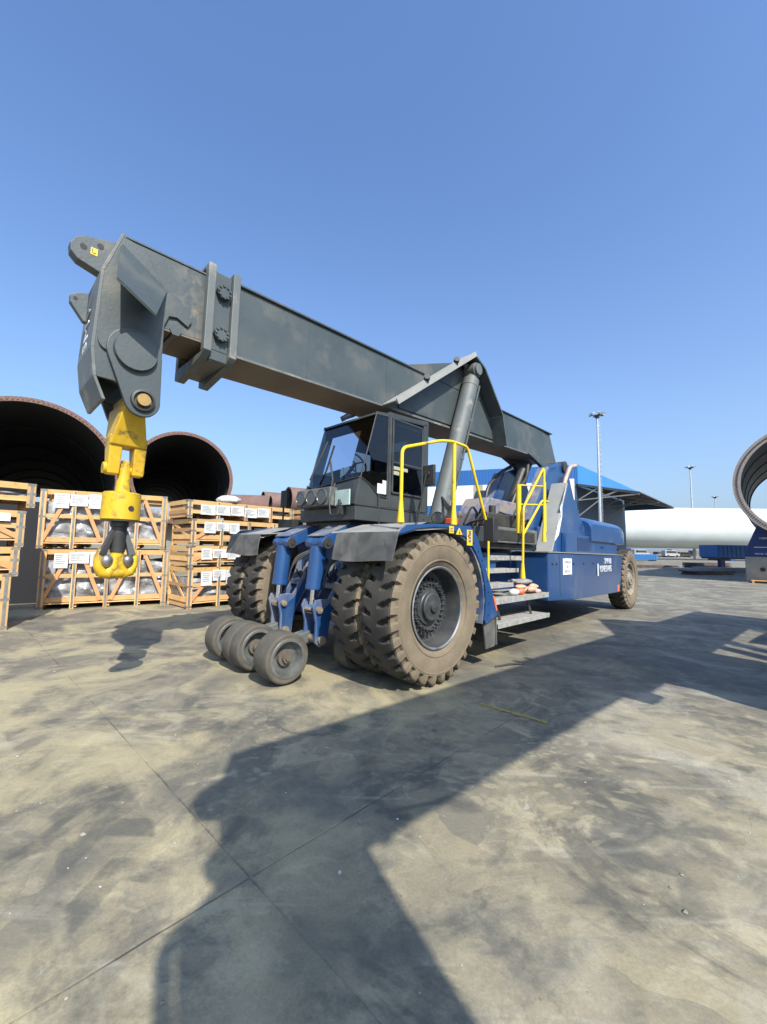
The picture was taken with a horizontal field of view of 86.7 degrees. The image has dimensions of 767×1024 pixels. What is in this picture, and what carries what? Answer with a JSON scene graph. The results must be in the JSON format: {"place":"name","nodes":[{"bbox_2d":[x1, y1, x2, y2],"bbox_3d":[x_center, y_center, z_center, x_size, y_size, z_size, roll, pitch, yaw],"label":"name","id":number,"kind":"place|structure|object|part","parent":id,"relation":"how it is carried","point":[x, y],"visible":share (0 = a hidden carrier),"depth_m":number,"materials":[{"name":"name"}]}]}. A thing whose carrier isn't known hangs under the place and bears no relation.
{"place":"outdoors","nodes":[
{"label":"outdoors","id":0,"kind":"place"},
{"bbox_2d":[230,495,272,506],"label":"steel pipe","id":1,"kind":"object","parent":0,"point":[262,500],"visible":0.12,"depth_m":73.87,"materials":[{"name":"brown metal"}]},
{"bbox_2d":[0,542,766,1023],"bbox_3d":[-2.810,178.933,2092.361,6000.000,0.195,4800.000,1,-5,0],"label":"ground","id":2,"kind":"structure","parent":0,"point":[532,910],"depth_m":2.48,"materials":[{"name":"concrete"}]},
{"bbox_2d":[0,570,11,630],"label":"wooden crate","id":3,"kind":"object","parent":2,"relation":"on","point":[5,580],"visible":0.99,"depth_m":7.66,"materials":[{"name":"brown wood"}]},
{"bbox_2d":[0,546,20,575],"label":"wooden crate","id":4,"kind":"object","parent":3,"relation":"on","point":[9,560],"visible":1,"depth_m":7.76,"materials":[{"name":"brown wood"}]},
{"bbox_2d":[0,510,26,546],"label":"wooden crate","id":5,"kind":"object","parent":4,"relation":"on","point":[12,531],"visible":0.99,"depth_m":7.84,"materials":[{"name":"brown wood"}]},
{"bbox_2d":[0,513,10,520],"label":"printed band","id":6,"kind":"object","parent":5,"relation":"attached to","point":[5,516],"visible":1,"depth_m":7.70,"materials":[{"name":"grey paper"}]},
{"bbox_2d":[0,481,36,510],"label":"wooden crate","id":7,"kind":"object","parent":5,"relation":"on","point":[21,496],"visible":1,"depth_m":7.97,"materials":[{"name":"brown wood"}]},
{"bbox_2d":[0,502,52,603],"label":"tarpaulin stack","id":8,"kind":"object","parent":2,"relation":"on","point":[23,586],"visible":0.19,"depth_m":10.97,"materials":[{"name":"black fabric"}]},
{"bbox_2d":[35,549,168,609],"bbox_3d":[-7.482,1.763,11.062,2.794,1.480,1.152,4,-6,-29],"label":"wooden crate","id":9,"kind":"object","parent":2,"relation":"on","point":[72,579],"visible":0.85,"depth_m":10.48,"materials":[{"name":"brown wood"}]},
{"bbox_2d":[35,489,167,548],"bbox_3d":[-7.560,0.265,11.167,2.794,1.480,1.152,4,-6,-29],"label":"wooden crate","id":10,"kind":"object","parent":9,"relation":"on","point":[61,519],"visible":0.83,"depth_m":10.54,"materials":[{"name":"brown wood"}]},
{"bbox_2d":[53,548,166,561],"bbox_3d":[-8.136,1.852,12.239,2.794,1.480,1.152,4,-6,-29],"label":"wooden crate","id":11,"kind":"object","parent":2,"relation":"on","point":[159,559],"visible":0.02,"depth_m":12.36,"materials":[{"name":"brown wood"}]},
{"bbox_2d":[53,499,168,548],"bbox_3d":[-8.157,0.355,12.342,2.794,1.480,1.152,4,-6,-29],"label":"wooden crate","id":12,"kind":"object","parent":11,"relation":"on","point":[55,545],"visible":0.09,"depth_m":12.28,"materials":[{"name":"brown wood"}]},
{"bbox_2d":[141,523,213,568],"bbox_3d":[-14.607,2.183,28.874,5.350,3.805,0.600,4,-6,-32],"label":"pipe cradle","id":13,"kind":"object","parent":2,"relation":"on","point":[169,535],"visible":0.13,"depth_m":28.33,"materials":[{"name":"concrete"}]},
{"bbox_2d":[130,431,232,523],"bbox_3d":[-25.612,-0.918,47.013,6.460,6.460,45.050,4,-6,-32],"label":"steel pipe","id":14,"kind":"object","parent":13,"relation":"on","point":[179,465],"visible":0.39,"depth_m":35.70,"materials":[{"name":"black metal"}]},
{"bbox_2d":[167,564,234,608],"bbox_3d":[-4.381,2.110,12.043,1.302,1.050,3.314,-3,-7,42],"label":"wooden crate","id":15,"kind":"object","parent":2,"relation":"on","point":[207,584],"visible":0.46,"depth_m":10.90,"materials":[{"name":"brown wood"}]},
{"bbox_2d":[169,545,240,567],"bbox_3d":[-4.382,1.297,12.097,1.302,0.560,3.314,-3,-7,42],"label":"wooden crate","id":16,"kind":"object","parent":15,"relation":"on","point":[213,555],"visible":0.49,"depth_m":10.94,"materials":[{"name":"brown wood"}]},
{"bbox_2d":[171,518,278,545],"bbox_3d":[-4.345,0.662,12.181,1.302,0.700,3.314,-3,-7,42],"label":"wooden crate","id":17,"kind":"object","parent":16,"relation":"on","point":[209,531],"visible":0.52,"depth_m":11.12,"materials":[{"name":"brown wood"}]},
{"bbox_2d":[168,499,293,523],"bbox_3d":[-4.439,0.049,12.191,1.302,0.480,3.314,-3,-7,42],"label":"wooden crate","id":18,"kind":"object","parent":17,"relation":"on","point":[199,509],"visible":0.97,"depth_m":11.47,"materials":[{"name":"brown wood"}]},
{"bbox_2d":[216,495,240,503],"bbox_3d":[-4.446,-0.337,11.663,0.690,0.266,0.500,1,-5,0],"label":"plastic bag","id":19,"kind":"object","parent":18,"relation":"on","point":[230,499],"visible":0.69,"depth_m":11.49,"materials":[{"name":"white plastic"}]},
{"bbox_2d":[125,519,316,548],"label":"pipe rack","id":20,"kind":"object","parent":2,"relation":"on","point":[224,543],"depth_m":75.96,"materials":[{"name":"black metal"}]},
{"bbox_2d":[261,491,282,507],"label":"steel pipe","id":21,"kind":"object","parent":20,"relation":"on","point":[276,498],"visible":0.06,"depth_m":83.92,"materials":[{"name":"brown metal"}]},
{"bbox_2d":[284,487,305,509],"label":"steel pipe","id":22,"kind":"object","parent":20,"relation":"on","point":[293,491],"visible":0.22,"depth_m":69.61,"materials":[{"name":"brown metal"}]},
{"bbox_2d":[68,233,637,685],"bbox_3d":[2.082,-0.315,9.367,4.060,5.754,15.235,-4,-8,44],"label":"reach stacker","id":23,"kind":"object","parent":2,"relation":"on","point":[382,571],"visible":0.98,"depth_m":5.75,"materials":[{"name":"metal"}]},
{"bbox_2d":[92,398,147,578],"bbox_3d":[-2.804,-0.255,4.370,0.572,1.934,0.418,-4,-8,44],"label":"crane hook","id":24,"kind":"object","parent":23,"relation":"hanging from","point":[120,509],"visible":0.97,"depth_m":4.27,"materials":[{"name":"yellow paint"}]},
{"bbox_2d":[508,589,518,595],"bbox_3d":[2.170,1.335,6.769,0.158,0.116,0.243,-4,-8,44],"label":"cloth roll","id":25,"kind":"object","parent":23,"relation":"on","point":[513,592],"visible":1,"depth_m":6.70,"materials":[{"name":"white fabric"}]},
{"bbox_2d":[516,587,524,594],"bbox_3d":[2.326,1.349,6.926,0.170,0.124,0.200,-4,-8,44],"label":"cloth roll","id":26,"kind":"object","parent":23,"relation":"on","point":[521,591],"visible":0.77,"depth_m":6.86,"materials":[{"name":"orange fabric"}]},
{"bbox_2d":[514,583,540,592],"bbox_3d":[2.600,1.374,7.274,0.303,0.162,0.763,-4,-8,44],"label":"rag bundle","id":27,"kind":"object","parent":23,"relation":"on","point":[531,588],"visible":0.88,"depth_m":7.17,"materials":[{"name":"fabric"}]},
{"bbox_2d":[506,579,532,583],"bbox_3d":[2.450,1.251,7.315,0.256,0.107,0.817,-4,-8,44],"label":"folded sheet","id":28,"kind":"object","parent":27,"relation":"on","point":[521,581],"visible":0.84,"depth_m":7.19,"materials":[{"name":"grey fabric"}]},
{"bbox_2d":[8,617,764,1023],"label":"grit","id":29,"kind":"object","parent":2,"relation":"on","point":[360,821],"visible":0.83,"depth_m":2.33,"materials":[{"name":"gravel"}]},
{"bbox_2d":[495,663,523,666],"bbox_3d":[1.839,2.218,5.911,0.512,0.044,0.024,3,-5,-22],"label":"metal rod","id":30,"kind":"object","parent":2,"relation":"on","point":[509,664],"visible":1,"depth_m":5.90,"materials":[{"name":"grey metal"}]},
{"bbox_2d":[480,703,546,722],"bbox_3d":[1.317,2.056,4.169,0.700,0.001,0.087,-3,-6,40],"label":"painted marking","id":31,"kind":"object","parent":2,"relation":"on","point":[523,715],"visible":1,"depth_m":4.14,"materials":[{"name":"paint"}]},
{"bbox_2d":[588,411,605,521],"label":"light mast","id":32,"kind":"object","parent":2,"relation":"on","point":[596,416],"visible":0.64,"depth_m":40.49,"materials":[{"name":"white metal"}]},
{"bbox_2d":[631,550,649,553],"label":"parked van","id":33,"kind":"object","parent":2,"relation":"on","point":[639,551],"visible":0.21,"depth_m":120.64,"materials":[{"name":"white paint"}]},
{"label":"window","id":34,"kind":"part","parent":33,"relation":"part of","materials":[{"name":"glass"}]},
{"bbox_2d":[634,554,656,560],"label":"steel bin","id":35,"kind":"object","parent":2,"relation":"on","point":[650,557],"visible":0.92,"depth_m":73.63,"materials":[{"name":"blue metal"}]},
{"bbox_2d":[637,565,676,567],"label":"scrap steel","id":36,"kind":"object","parent":2,"relation":"on","point":[651,566],"visible":0.54,"depth_m":44.00,"materials":[{"name":"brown metal"}]},
{"bbox_2d":[661,550,679,556],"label":"parked van","id":37,"kind":"object","parent":2,"relation":"on","point":[665,553],"visible":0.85,"depth_m":120.62,"materials":[{"name":"white paint"}]},
{"bbox_2d":[663,567,691,569],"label":"scrap steel","id":38,"kind":"object","parent":2,"relation":"on","point":[670,568],"visible":0.43,"depth_m":40.04,"materials":[{"name":"grey metal"}]},
{"bbox_2d":[657,554,698,557],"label":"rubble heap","id":39,"kind":"object","parent":2,"relation":"on","point":[658,555],"visible":0.25,"depth_m":123.17,"materials":[{"name":"grey stone"}]},
{"bbox_2d":[677,552,692,556],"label":"parked car","id":40,"kind":"object","parent":2,"relation":"on","point":[682,554],"visible":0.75,"depth_m":122.58,"materials":[{"name":"black metal"}]},
{"bbox_2d":[684,465,696,559],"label":"light mast","id":41,"kind":"object","parent":2,"relation":"on","point":[692,504],"visible":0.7,"depth_m":90.64,"materials":[{"name":"white metal"}]},
{"bbox_2d":[678,570,734,574],"bbox_3d":[26.423,4.946,33.236,4.425,0.340,1.500,2,-5,-17],"label":"scrap steel","id":42,"kind":"object","parent":2,"relation":"on","point":[706,572],"visible":0.88,"depth_m":32.63,"materials":[{"name":"grey metal"}]},
{"bbox_2d":[682,562,731,567],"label":"scrap steel","id":43,"kind":"object","parent":2,"relation":"on","point":[696,564],"visible":0.57,"depth_m":42.63,"materials":[{"name":"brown metal"}]},
{"bbox_2d":[690,566,745,573],"bbox_3d":[29.960,5.178,36.218,4.254,0.490,1.200,-1,-5,20],"label":"scrap steel","id":44,"kind":"object","parent":2,"relation":"on","point":[738,570],"visible":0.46,"depth_m":35.80,"materials":[{"name":"grey metal"}]},
{"bbox_2d":[708,559,735,560],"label":"support frame","id":45,"kind":"object","parent":2,"relation":"on","point":[725,559],"depth_m":84.03,"materials":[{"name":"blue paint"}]},
{"bbox_2d":[625,508,766,548],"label":"tower section","id":46,"kind":"object","parent":45,"relation":"on","point":[691,528],"visible":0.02,"depth_m":83.47,"materials":[{"name":"white paint"}]},
{"bbox_2d":[717,558,744,566],"bbox_3d":[33.426,4.970,38.261,4.000,1.340,0.400,1,-5,0],"label":"trestle","id":47,"kind":"object","parent":2,"relation":"on","point":[721,562],"visible":0.24,"depth_m":38.11,"materials":[{"name":"blue paint"}]},
{"bbox_2d":[699,545,759,558],"bbox_3d":[33.444,3.802,38.340,5.600,1.300,2.240,1,-5,0],"label":"steel bin","id":48,"kind":"object","parent":47,"relation":"on","point":[719,551],"visible":0.71,"depth_m":37.30,"materials":[{"name":"blue metal"}]},
{"bbox_2d":[0,0,766,550],"label":"sky","id":49,"kind":"structure","parent":0,"point":[570,196],"materials":[{"name":"blue"}]},
{"bbox_2d":[425,464,673,548],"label":"warehouse","id":50,"kind":"structure","parent":0,"point":[618,500],"depth_m":66.30,"materials":[{"name":"blue metal"}]},
{"bbox_2d":[667,549,686,551],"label":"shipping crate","id":51,"kind":"object","parent":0,"point":[678,550],"visible":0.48,"depth_m":130.46,"materials":[{"name":"metal"}]},
{"bbox_2d":[688,550,698,555],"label":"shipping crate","id":52,"kind":"object","parent":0,"point":[691,552],"visible":0.18,"depth_m":130.65,"materials":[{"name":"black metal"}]},
{"bbox_2d":[745,556,766,582],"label":"concrete block","id":53,"kind":"object","parent":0,"point":[756,568],"depth_m":25.38,"materials":[{"name":"grey concrete"}]},
{"bbox_2d":[745,526,766,556],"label":"pipe cradle","id":54,"kind":"object","parent":53,"relation":"on","point":[757,545],"visible":1,"depth_m":25.52,"materials":[{"name":"blue paint"}]},
{"bbox_2d":[732,434,766,530],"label":"steel pipe","id":55,"kind":"object","parent":54,"relation":"on","point":[750,474],"visible":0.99,"depth_m":26.61,"materials":[{"name":"metal"}]},
{"bbox_3d":[-15.471,2.003,17.327,4.438,1.809,3.824,1,-5,0],"label":"pipe cradle","id":56,"kind":"object","parent":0,"visible":0},
{"bbox_2d":[0,396,116,547],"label":"steel pipe","id":57,"kind":"object","parent":56,"relation":"on","point":[46,445],"visible":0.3,"depth_m":22.66,"materials":[{"name":"black metal"}]},
{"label":"wooden crate","id":58,"kind":"object","parent":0,"visible":0},
{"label":"wooden crate","id":59,"kind":"object","parent":58,"relation":"on","visible":0},
{"bbox_2d":[289,510,316,524],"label":"wooden crate","id":60,"kind":"object","parent":59,"relation":"on","point":[297,514],"visible":0.05,"depth_m":13.46,"materials":[{"name":"brown wood"}]}
]}

